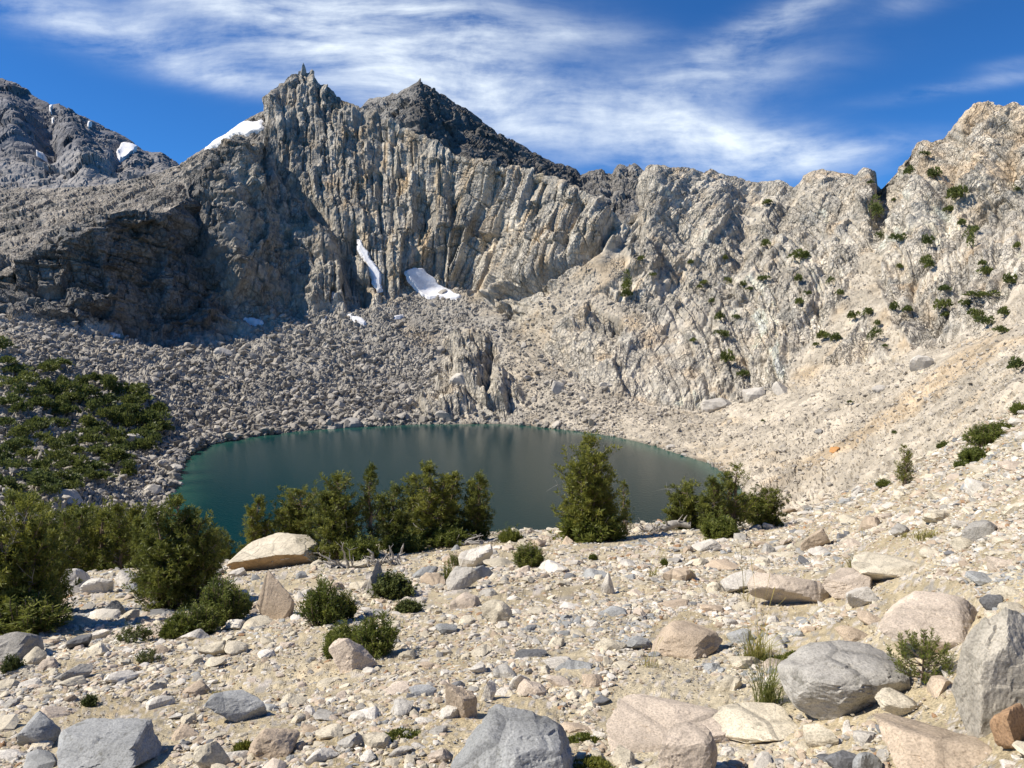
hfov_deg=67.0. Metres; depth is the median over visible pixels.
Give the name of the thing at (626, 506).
pine tree
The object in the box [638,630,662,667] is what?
grass tuft
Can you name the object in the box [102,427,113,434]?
shrub
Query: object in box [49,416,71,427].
shrub
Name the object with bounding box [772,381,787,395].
boulder
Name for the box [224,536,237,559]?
pine tree
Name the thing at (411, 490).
pine tree
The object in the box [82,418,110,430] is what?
shrub
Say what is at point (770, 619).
rock
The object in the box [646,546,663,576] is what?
grass tuft
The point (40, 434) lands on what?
shrub
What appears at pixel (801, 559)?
rock
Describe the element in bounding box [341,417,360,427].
boulder
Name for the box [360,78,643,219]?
mountain
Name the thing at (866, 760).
rock
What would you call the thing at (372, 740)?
rock
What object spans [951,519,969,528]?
rock
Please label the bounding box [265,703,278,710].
rock
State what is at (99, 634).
rock
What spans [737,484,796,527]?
pine tree
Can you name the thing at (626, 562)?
rock
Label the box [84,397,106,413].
shrub
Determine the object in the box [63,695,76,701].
rock
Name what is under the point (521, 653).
rock
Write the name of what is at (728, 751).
rock
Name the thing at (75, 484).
shrub
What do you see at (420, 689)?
rock
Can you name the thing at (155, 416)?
shrub
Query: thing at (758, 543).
rock
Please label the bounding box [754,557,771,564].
rock
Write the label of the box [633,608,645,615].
rock
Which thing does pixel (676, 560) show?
rock
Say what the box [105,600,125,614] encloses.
rock
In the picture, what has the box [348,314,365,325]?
snow patch
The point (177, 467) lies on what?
boulder
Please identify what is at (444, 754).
rock
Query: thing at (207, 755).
rock
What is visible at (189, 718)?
rock
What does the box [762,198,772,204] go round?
shrub
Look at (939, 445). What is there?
bush
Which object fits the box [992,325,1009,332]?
shrub
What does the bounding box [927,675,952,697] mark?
rock
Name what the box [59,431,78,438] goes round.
shrub
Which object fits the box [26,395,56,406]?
shrub
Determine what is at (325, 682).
rock
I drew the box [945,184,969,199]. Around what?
shrub
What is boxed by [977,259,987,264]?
shrub
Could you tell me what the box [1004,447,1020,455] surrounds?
rock
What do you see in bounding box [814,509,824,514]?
rock
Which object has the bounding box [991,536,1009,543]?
rock
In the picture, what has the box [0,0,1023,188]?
sky
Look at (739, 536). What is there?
rock
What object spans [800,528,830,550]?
rock
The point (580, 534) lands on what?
bush
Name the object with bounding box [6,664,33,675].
rock
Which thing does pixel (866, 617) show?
rock
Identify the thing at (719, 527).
bush
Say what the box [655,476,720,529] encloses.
pine tree
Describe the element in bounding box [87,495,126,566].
pine tree
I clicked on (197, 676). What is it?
rock
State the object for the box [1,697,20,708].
rock
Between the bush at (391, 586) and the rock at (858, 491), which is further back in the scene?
the rock at (858, 491)
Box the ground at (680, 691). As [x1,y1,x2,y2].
[0,415,1023,767]
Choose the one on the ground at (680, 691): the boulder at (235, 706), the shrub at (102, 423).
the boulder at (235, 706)
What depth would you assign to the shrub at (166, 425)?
324.45 m
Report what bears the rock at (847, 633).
on the ground at (680, 691)
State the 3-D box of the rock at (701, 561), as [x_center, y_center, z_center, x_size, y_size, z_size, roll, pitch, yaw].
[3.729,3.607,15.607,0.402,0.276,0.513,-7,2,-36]
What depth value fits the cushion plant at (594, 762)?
4.41 m
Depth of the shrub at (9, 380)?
297.97 m
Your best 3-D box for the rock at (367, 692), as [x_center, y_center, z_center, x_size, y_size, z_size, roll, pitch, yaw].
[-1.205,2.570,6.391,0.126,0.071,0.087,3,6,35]
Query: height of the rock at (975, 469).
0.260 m
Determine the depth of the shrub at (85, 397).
315.88 m
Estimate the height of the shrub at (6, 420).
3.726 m
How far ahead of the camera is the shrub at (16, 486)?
178.04 m
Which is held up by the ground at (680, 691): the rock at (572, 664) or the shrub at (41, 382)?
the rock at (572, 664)
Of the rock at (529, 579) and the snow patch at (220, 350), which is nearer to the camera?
the rock at (529, 579)
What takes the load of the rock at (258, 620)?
on the ground at (680, 691)
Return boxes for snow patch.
[36,150,47,162]
[110,332,120,337]
[116,142,136,162]
[204,120,263,149]
[243,317,263,325]
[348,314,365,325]
[357,239,382,292]
[394,314,403,318]
[404,268,461,299]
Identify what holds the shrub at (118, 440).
on the terrain at (300, 199)
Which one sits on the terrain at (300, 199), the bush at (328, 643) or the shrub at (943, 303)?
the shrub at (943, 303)
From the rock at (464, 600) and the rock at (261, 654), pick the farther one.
the rock at (464, 600)
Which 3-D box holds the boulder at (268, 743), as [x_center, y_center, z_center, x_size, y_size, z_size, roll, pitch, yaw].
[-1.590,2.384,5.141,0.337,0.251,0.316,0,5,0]
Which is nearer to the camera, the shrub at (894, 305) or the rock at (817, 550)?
the rock at (817, 550)
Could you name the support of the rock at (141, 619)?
on the ground at (680, 691)
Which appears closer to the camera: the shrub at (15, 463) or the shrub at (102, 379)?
the shrub at (15, 463)
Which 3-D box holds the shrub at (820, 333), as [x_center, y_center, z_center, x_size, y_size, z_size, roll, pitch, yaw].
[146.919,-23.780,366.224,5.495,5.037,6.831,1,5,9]
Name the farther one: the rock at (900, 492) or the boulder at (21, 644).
the rock at (900, 492)
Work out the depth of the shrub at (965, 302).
305.58 m
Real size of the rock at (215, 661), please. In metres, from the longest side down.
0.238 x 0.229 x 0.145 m
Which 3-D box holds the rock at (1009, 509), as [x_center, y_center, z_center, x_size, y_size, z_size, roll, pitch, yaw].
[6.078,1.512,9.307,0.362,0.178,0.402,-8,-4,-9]
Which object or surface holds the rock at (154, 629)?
on the ground at (680, 691)
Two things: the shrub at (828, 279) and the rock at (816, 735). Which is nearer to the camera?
the rock at (816, 735)
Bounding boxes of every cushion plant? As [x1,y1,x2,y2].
[230,739,252,751]
[385,726,420,741]
[567,731,602,743]
[573,754,615,767]
[729,652,767,661]
[771,649,795,659]
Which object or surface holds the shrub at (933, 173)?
on the terrain at (300, 199)
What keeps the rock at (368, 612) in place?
on the ground at (680, 691)
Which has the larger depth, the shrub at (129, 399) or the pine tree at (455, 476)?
the shrub at (129, 399)
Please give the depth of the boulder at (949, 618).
5.44 m
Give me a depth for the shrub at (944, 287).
334.76 m
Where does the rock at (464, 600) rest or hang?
on the ground at (680, 691)
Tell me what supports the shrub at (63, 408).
on the terrain at (300, 199)
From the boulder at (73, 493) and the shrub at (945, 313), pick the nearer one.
the boulder at (73, 493)
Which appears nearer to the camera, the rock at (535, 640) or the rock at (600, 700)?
the rock at (600, 700)
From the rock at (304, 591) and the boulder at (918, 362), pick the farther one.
the boulder at (918, 362)
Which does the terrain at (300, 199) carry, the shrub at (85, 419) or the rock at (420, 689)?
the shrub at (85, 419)
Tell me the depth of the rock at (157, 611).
14.00 m
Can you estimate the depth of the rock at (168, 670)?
8.12 m
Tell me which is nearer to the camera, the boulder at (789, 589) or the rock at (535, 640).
the rock at (535, 640)
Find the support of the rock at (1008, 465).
on the ground at (680, 691)
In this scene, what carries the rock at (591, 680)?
on the ground at (680, 691)
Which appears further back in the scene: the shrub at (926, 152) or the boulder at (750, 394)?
the shrub at (926, 152)
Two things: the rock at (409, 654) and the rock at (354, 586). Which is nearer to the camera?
the rock at (409, 654)
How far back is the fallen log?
26.83 m
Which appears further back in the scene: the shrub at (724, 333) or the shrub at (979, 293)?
the shrub at (724, 333)
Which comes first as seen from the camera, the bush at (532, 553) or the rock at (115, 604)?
the rock at (115, 604)
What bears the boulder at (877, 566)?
on the ground at (680, 691)
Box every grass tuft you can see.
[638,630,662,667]
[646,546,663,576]
[713,561,799,659]
[718,595,825,703]
[725,532,758,601]
[834,528,862,567]
[903,515,940,540]
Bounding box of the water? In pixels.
[162,424,741,558]
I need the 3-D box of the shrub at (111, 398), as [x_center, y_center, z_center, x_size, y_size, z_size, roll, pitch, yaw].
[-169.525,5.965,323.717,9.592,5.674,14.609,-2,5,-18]
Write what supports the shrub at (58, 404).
on the terrain at (300, 199)
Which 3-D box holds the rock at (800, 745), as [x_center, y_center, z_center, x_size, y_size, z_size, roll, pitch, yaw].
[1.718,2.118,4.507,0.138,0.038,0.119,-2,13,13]
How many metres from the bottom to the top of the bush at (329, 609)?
0.939 m
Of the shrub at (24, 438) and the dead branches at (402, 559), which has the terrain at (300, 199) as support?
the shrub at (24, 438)
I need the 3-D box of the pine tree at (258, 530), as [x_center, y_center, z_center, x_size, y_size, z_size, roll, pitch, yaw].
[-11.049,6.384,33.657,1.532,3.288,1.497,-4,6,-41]
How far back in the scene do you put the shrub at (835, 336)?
358.02 m
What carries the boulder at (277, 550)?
on the ground at (680, 691)
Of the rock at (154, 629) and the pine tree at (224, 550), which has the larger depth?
the pine tree at (224, 550)
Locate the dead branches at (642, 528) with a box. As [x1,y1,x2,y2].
[628,517,662,531]
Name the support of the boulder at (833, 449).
on the terrain at (300, 199)
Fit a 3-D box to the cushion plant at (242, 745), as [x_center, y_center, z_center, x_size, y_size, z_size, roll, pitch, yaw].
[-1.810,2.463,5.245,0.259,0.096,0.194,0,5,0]
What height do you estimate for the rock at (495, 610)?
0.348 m
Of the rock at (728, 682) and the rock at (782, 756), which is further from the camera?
the rock at (728, 682)
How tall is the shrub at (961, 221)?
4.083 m
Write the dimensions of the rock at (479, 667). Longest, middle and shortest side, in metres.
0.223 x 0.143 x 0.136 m
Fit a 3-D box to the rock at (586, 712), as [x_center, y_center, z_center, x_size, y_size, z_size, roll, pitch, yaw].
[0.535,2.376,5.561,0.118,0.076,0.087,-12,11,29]
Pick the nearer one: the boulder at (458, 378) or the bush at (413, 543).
the bush at (413, 543)
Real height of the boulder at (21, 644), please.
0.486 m
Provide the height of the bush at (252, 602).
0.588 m
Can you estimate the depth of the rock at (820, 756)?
4.26 m
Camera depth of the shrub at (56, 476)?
191.23 m
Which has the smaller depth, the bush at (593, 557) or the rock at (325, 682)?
the rock at (325, 682)
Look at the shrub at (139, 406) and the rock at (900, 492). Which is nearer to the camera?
the rock at (900, 492)
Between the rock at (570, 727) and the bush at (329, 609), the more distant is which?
the bush at (329, 609)
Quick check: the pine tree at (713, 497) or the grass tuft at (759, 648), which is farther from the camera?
the pine tree at (713, 497)
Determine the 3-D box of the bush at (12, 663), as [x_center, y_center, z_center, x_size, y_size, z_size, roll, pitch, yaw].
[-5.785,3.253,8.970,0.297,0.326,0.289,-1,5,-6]
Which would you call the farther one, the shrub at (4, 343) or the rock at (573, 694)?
the shrub at (4, 343)
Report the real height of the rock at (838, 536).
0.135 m
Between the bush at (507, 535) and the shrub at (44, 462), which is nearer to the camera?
the bush at (507, 535)
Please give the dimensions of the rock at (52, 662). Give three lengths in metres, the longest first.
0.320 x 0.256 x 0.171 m
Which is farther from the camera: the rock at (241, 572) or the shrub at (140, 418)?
the shrub at (140, 418)
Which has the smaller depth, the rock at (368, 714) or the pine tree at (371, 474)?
the rock at (368, 714)
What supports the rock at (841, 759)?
on the ground at (680, 691)
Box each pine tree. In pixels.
[0,485,31,552]
[0,489,84,611]
[33,499,72,539]
[37,510,76,611]
[48,508,87,568]
[49,497,98,565]
[68,507,105,571]
[73,502,106,535]
[80,506,128,570]
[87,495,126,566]
[96,500,136,570]
[117,501,148,567]
[121,493,227,611]
[127,500,159,596]
[156,509,227,609]
[202,525,234,560]
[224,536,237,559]
[231,541,245,557]
[239,493,274,546]
[268,484,322,544]
[300,470,368,560]
[357,460,387,541]
[372,481,414,553]
[397,471,427,531]
[403,459,460,545]
[440,470,468,532]
[459,469,496,540]
[547,430,629,542]
[616,479,634,533]
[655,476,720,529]
[694,474,730,531]
[717,462,758,527]
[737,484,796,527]
[894,444,917,485]
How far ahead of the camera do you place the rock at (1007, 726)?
3.29 m
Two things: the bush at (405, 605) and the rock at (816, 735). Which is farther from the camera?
the bush at (405, 605)
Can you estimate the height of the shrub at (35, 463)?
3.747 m
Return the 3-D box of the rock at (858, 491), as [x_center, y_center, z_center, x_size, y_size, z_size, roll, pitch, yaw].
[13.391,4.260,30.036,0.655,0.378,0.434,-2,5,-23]
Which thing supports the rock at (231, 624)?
on the ground at (680, 691)
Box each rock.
[0,679,19,687]
[0,749,25,760]
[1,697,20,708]
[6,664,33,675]
[17,677,42,687]
[17,711,60,745]
[23,646,46,665]
[23,701,40,707]
[29,740,53,748]
[37,657,58,670]
[37,687,53,692]
[40,706,76,717]
[43,639,59,644]
[54,675,86,686]
[55,664,92,680]
[61,568,90,593]
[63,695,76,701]
[64,615,94,625]
[66,634,91,648]
[80,578,113,593]
[84,687,97,691]
[85,642,109,656]
[88,608,120,619]
[91,629,114,639]
[103,669,138,682]
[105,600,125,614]
[115,568,135,584]
[120,609,139,620]
[125,583,137,591]
[137,616,150,622]
[146,695,174,709]
[148,682,167,689]
[149,609,177,614]
[150,625,161,636]
[153,644,170,653]
[163,667,175,673]
[168,713,182,718]
[171,724,198,740]
[176,629,209,640]
[177,643,188,648]
[180,712,195,724]
[182,654,202,664]
[182,680,210,695]
[191,673,201,681]
[193,741,230,767]
[197,640,226,655]
[204,732,225,739]
[205,656,226,667]
[224,641,248,655]
[225,619,245,629]
[226,750,247,760]
[228,568,246,576]
[239,615,272,629]
[247,678,255,682]
[257,570,294,618]
[257,649,276,658]
[260,637,273,644]
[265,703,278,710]
[279,642,294,647]
[279,693,307,704]
[291,713,305,723]
[294,589,308,598]
[294,741,306,750]
[301,725,318,731]
[305,747,338,766]
[310,559,324,565]
[313,709,335,720]
[314,699,324,705]
[315,723,343,740]
[316,676,339,687]
[328,582,344,590]
[336,690,346,698]
[337,732,363,748]
[343,728,352,734]
[346,562,366,567]
[348,706,379,722]
[349,581,367,590]
[359,690,372,694]
[359,749,375,762]
[362,732,391,748]
[364,609,384,617]
[366,560,383,596]
[383,681,409,695]
[385,621,399,626]
[388,745,412,756]
[390,698,413,717]
[394,596,423,609]
[398,649,415,659]
[409,684,436,695]
[411,742,425,748]
[412,566,437,578]
[415,717,431,723]
[419,661,434,668]
[420,572,444,585]
[427,748,451,762]
[429,725,447,734]
[434,705,457,718]
[435,623,457,634]
[442,553,459,564]
[445,683,476,718]
[446,566,478,589]
[449,592,480,609]
[451,680,464,685]
[458,544,492,566]
[459,615,473,624]
[469,660,485,672]
[471,644,491,656]
[474,565,492,579]
[479,588,496,595]
[481,599,511,622]
[481,680,496,700]
[483,557,512,566]
[493,664,515,677]
[495,687,513,694]
[496,621,509,627]
[509,674,530,689]
[514,649,546,658]
[515,565,529,572]
[516,679,546,695]
[522,576,533,582]
[528,606,546,614]
[532,539,546,546]
[532,637,541,644]
[538,560,568,572]
[541,665,551,674]
[543,656,570,669]
[546,675,574,686]
[548,637,564,646]
[554,581,570,585]
[555,659,593,670]
[559,601,581,609]
[561,721,590,732]
[562,536,573,543]
[566,690,579,698]
[580,709,594,715]
[582,568,606,577]
[582,674,602,687]
[584,620,599,626]
[590,750,602,758]
[593,695,610,705]
[593,730,607,739]
[594,638,626,650]
[598,606,627,616]
[601,573,614,593]
[611,745,634,765]
[613,660,631,668]
[620,559,635,565]
[626,636,650,648]
[627,589,645,595]
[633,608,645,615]
[647,651,660,656]
[658,599,688,607]
[662,568,695,580]
[667,558,680,562]
[683,546,692,552]
[686,591,699,595]
[689,557,708,564]
[692,539,721,551]
[700,604,723,612]
[703,663,720,669]
[704,559,737,569]
[706,582,724,591]
[716,674,742,690]
[720,569,753,592]
[720,746,734,756]
[723,618,737,625]
[726,628,751,642]
[729,656,761,668]
[732,601,751,610]
[733,533,745,540]
[734,749,751,757]
[753,541,764,545]
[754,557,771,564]
[758,633,783,649]
[761,543,774,552]
[762,658,781,668]
[764,675,781,685]
[766,616,778,625]
[775,551,796,556]
[775,754,795,759]
[778,626,800,633]
[794,731,802,737]
[794,741,808,749]
[796,518,811,522]
[798,555,808,564]
[798,752,806,762]
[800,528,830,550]
[803,724,838,747]
[808,546,829,555]
[809,606,822,613]
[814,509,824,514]
[816,754,827,761]
[824,750,855,767]
[834,625,867,641]
[836,533,846,538]
[838,514,857,524]
[842,719,850,729]
[843,538,861,548]
[846,587,878,607]
[851,488,865,495]
[852,752,881,767]
[853,730,875,745]
[857,610,880,624]
[858,516,880,530]
[875,687,919,715]
[890,523,908,536]
[893,489,904,496]
[895,515,909,521]
[910,489,927,497]
[919,548,938,557]
[921,509,949,522]
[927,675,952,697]
[928,490,945,499]
[933,569,947,578]
[941,558,958,566]
[950,537,973,551]
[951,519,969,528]
[962,520,996,541]
[964,477,992,495]
[965,571,991,585]
[966,464,988,473]
[979,594,1003,610]
[984,610,996,617]
[986,556,1012,571]
[988,549,998,555]
[990,586,1019,600]
[990,703,1023,748]
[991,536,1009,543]
[997,460,1022,470]
[997,521,1010,529]
[997,602,1023,612]
[1001,501,1023,515]
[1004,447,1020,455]
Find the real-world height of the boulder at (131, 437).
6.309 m
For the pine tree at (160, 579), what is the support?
on the ground at (680, 691)
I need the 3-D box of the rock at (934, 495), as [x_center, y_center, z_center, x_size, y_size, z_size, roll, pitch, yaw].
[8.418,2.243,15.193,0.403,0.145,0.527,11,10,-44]
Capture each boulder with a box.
[0,632,43,662]
[52,489,82,505]
[56,718,161,767]
[126,433,143,440]
[144,484,161,494]
[171,463,182,471]
[204,690,266,722]
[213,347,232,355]
[226,533,318,570]
[249,728,299,759]
[329,638,376,671]
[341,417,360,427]
[373,410,385,419]
[435,410,452,421]
[449,372,464,385]
[450,704,573,767]
[551,381,564,394]
[599,382,612,386]
[606,694,730,752]
[651,620,722,658]
[658,722,717,767]
[700,398,731,412]
[713,702,797,743]
[741,387,764,402]
[747,572,828,603]
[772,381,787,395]
[777,640,910,720]
[815,429,822,434]
[822,568,872,599]
[829,446,839,452]
[851,551,920,580]
[871,385,884,392]
[873,713,991,767]
[878,591,977,652]
[909,355,933,371]
[951,607,1023,737]
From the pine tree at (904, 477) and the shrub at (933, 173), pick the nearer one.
the pine tree at (904, 477)
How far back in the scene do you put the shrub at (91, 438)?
270.68 m
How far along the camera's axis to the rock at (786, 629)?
7.58 m
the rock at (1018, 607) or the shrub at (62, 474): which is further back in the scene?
the shrub at (62, 474)
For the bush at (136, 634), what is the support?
on the ground at (680, 691)
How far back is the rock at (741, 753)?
4.54 m
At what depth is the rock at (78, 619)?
12.71 m
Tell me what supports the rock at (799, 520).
on the ground at (680, 691)
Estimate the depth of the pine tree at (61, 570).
14.82 m
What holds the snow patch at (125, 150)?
on the mountain at (72, 147)
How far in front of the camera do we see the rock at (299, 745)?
5.12 m
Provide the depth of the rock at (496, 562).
17.00 m
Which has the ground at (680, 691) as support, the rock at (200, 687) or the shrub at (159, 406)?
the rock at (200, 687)
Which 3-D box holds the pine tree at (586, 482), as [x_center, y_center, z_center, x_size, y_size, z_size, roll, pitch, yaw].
[2.522,3.309,24.038,2.796,3.795,2.533,-4,6,-37]
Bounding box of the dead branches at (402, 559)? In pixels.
[365,556,408,561]
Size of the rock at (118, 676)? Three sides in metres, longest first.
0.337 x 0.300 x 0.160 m
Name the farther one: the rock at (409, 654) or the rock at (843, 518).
the rock at (843, 518)
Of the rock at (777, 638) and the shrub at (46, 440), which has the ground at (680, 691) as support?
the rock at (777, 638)
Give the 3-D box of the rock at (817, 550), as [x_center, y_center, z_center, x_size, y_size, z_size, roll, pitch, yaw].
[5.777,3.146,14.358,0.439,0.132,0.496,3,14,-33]
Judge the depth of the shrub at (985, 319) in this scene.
269.98 m
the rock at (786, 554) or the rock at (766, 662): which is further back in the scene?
the rock at (786, 554)
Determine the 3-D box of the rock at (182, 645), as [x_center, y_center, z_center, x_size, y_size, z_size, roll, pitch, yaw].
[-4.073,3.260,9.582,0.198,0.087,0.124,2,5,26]
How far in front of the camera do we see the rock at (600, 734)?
4.99 m
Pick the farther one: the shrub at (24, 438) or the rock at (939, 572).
the shrub at (24, 438)
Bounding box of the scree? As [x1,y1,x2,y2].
[0,254,1023,524]
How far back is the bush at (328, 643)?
8.12 m
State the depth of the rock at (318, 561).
22.27 m
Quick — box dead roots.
[317,541,404,568]
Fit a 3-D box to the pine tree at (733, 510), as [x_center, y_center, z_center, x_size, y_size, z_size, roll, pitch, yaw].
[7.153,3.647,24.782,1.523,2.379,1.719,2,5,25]
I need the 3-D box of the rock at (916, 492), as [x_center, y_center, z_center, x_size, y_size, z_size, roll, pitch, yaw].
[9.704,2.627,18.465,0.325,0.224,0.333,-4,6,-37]
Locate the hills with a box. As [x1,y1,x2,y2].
[0,111,264,272]
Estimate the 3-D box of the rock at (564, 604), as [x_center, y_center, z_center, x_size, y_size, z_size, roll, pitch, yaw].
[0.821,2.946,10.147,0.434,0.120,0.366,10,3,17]
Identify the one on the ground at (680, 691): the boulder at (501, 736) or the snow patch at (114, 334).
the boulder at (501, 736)
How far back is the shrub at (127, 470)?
245.35 m
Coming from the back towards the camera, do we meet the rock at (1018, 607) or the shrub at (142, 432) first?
the shrub at (142, 432)
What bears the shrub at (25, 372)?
on the terrain at (300, 199)
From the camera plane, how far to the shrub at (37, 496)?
166.39 m
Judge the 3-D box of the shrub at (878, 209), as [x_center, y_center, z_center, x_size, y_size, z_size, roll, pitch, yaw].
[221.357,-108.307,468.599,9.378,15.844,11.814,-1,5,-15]
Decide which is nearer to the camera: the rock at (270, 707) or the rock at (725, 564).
the rock at (270, 707)
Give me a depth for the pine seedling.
4.74 m
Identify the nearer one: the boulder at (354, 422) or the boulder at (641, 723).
the boulder at (641, 723)
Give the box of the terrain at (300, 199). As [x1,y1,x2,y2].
[0,71,1023,522]
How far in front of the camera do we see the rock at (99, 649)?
9.54 m
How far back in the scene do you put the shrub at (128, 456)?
254.45 m
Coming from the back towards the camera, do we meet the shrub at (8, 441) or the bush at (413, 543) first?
the shrub at (8, 441)
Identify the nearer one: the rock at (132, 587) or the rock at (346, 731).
the rock at (346, 731)
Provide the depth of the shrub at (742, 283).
452.29 m
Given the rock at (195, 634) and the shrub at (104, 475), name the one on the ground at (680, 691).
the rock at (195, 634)
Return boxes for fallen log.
[645,515,690,532]
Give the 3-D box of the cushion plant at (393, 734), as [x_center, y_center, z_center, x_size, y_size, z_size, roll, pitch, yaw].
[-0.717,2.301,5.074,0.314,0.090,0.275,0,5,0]
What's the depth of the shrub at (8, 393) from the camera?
281.89 m
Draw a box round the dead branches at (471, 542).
[425,526,525,549]
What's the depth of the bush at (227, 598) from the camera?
11.82 m
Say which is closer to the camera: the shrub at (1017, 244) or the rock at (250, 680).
the rock at (250, 680)
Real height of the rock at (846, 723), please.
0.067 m
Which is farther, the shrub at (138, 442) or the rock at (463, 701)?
the shrub at (138, 442)
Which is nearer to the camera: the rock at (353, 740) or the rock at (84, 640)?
the rock at (353, 740)
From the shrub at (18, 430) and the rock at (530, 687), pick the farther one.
the shrub at (18, 430)
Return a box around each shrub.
[0,335,17,350]
[0,355,19,363]
[0,362,35,372]
[0,374,36,386]
[0,395,24,404]
[0,416,20,425]
[0,443,13,459]
[0,450,14,462]
[0,457,31,469]
[0,473,16,486]
[0,483,29,491]
[1,438,17,449]
[2,391,18,404]
[3,440,21,452]
[4,424,30,436]
[7,399,32,413]
[9,379,27,394]
[9,436,35,446]
[15,446,38,457]
[15,467,42,480]
[17,370,40,382]
[17,436,34,446]
[21,415,55,427]
[21,469,53,486]
[23,420,44,432]
[23,491,41,499]
[24,385,48,397]
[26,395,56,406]
[26,471,59,483]
[29,458,54,468]
[31,431,53,439]
[36,361,61,371]
[36,395,52,409]
[36,435,61,443]
[36,458,52,467]
[37,377,53,386]
[37,473,62,486]
[37,481,62,494]
[41,446,70,461]
[45,357,75,364]
[45,382,62,394]
[46,379,79,395]
[47,398,63,412]
[48,438,69,450]
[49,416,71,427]
[50,403,83,413]
[52,459,68,469]
[54,392,70,404]
[54,468,72,478]
[55,374,70,382]
[56,453,90,464]
[58,479,84,488]
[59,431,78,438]
[61,390,81,398]
[63,383,101,395]
[63,432,76,446]
[63,471,84,482]
[66,390,89,403]
[66,444,90,454]
[68,459,103,469]
[71,466,89,473]
[72,456,85,468]
[73,425,104,434]
[74,374,89,386]
[76,413,94,424]
[77,433,106,443]
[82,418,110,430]
[82,468,100,480]
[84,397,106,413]
[85,372,101,380]
[86,441,105,454]
[88,460,109,469]
[92,469,118,479]
[93,392,110,402]
[95,373,117,384]
[95,406,116,417]
[98,443,129,455]
[99,392,119,405]
[99,446,126,462]
[101,435,125,444]
[102,378,117,389]
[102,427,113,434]
[105,452,136,463]
[108,409,124,424]
[109,426,128,438]
[110,402,135,414]
[111,381,146,395]
[118,458,137,469]
[119,393,154,403]
[119,411,135,427]
[120,440,136,449]
[120,465,137,475]
[124,413,150,425]
[126,402,144,412]
[126,428,163,438]
[128,427,150,437]
[129,437,151,450]
[130,382,150,391]
[134,387,150,401]
[134,408,158,414]
[138,422,162,431]
[141,433,161,451]
[142,408,173,423]
[146,401,170,412]
[146,419,174,430]
[620,288,632,296]
[621,268,631,290]
[712,329,729,336]
[714,310,724,319]
[719,348,734,362]
[723,276,731,283]
[736,369,750,375]
[740,279,746,285]
[757,275,770,279]
[760,239,771,245]
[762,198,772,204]
[786,247,810,259]
[794,273,802,280]
[794,297,804,303]
[816,329,827,338]
[824,332,842,340]
[825,276,835,283]
[834,289,843,294]
[846,310,860,318]
[861,307,873,314]
[866,325,883,339]
[868,194,884,218]
[873,319,880,325]
[874,230,884,239]
[888,232,906,240]
[888,301,900,309]
[901,304,912,311]
[903,164,914,173]
[918,151,931,156]
[918,254,931,263]
[921,234,935,243]
[923,257,934,267]
[926,166,942,177]
[932,298,953,309]
[936,284,952,290]
[940,310,949,315]
[942,205,953,211]
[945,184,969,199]
[957,218,966,224]
[957,298,969,305]
[961,290,1000,296]
[962,229,975,246]
[966,307,985,318]
[967,225,979,232]
[974,315,994,324]
[975,265,992,273]
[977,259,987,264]
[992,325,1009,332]
[996,306,1009,315]
[1002,272,1017,283]
[1006,355,1023,369]
[1011,241,1020,247]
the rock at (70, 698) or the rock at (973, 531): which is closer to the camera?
the rock at (70, 698)
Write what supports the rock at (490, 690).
on the ground at (680, 691)
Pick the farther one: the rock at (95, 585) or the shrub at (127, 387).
the shrub at (127, 387)
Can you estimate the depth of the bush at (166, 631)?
10.86 m
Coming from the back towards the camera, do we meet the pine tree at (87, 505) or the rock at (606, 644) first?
the pine tree at (87, 505)
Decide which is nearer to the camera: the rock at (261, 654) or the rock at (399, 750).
the rock at (399, 750)
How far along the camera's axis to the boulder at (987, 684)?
3.58 m
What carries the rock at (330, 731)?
on the ground at (680, 691)
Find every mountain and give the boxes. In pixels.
[0,78,178,188]
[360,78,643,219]
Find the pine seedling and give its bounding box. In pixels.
[886,626,956,684]
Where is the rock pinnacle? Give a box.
[301,63,305,75]
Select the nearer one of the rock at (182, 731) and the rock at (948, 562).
the rock at (182, 731)
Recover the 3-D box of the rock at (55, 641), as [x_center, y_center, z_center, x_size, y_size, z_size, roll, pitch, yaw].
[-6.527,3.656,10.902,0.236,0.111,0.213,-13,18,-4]
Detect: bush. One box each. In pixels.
[0,589,84,635]
[0,653,27,673]
[77,692,99,706]
[106,622,154,644]
[134,646,161,663]
[155,602,192,639]
[164,599,225,638]
[189,570,251,625]
[238,587,256,614]
[293,565,348,626]
[319,625,344,659]
[320,616,358,644]
[338,527,381,560]
[338,581,361,619]
[345,603,404,658]
[364,569,417,599]
[382,524,433,553]
[392,598,426,612]
[426,519,476,548]
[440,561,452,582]
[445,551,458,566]
[495,523,523,542]
[510,541,548,567]
[557,502,628,542]
[588,552,598,559]
[660,556,667,565]
[699,505,740,539]
[874,475,891,487]
[936,437,948,448]
[953,459,965,467]
[957,438,990,463]
[961,422,1004,446]
[986,416,1015,429]
[1006,397,1023,414]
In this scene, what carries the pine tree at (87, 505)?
on the ground at (680, 691)
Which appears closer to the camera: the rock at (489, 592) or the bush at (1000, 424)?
the rock at (489, 592)
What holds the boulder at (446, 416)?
on the terrain at (300, 199)
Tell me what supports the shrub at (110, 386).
on the terrain at (300, 199)
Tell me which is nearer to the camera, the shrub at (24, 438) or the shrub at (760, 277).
the shrub at (24, 438)
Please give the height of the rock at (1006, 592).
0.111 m
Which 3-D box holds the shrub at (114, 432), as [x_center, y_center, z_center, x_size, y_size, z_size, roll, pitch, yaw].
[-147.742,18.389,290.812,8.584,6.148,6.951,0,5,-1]
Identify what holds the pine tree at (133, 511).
on the ground at (680, 691)

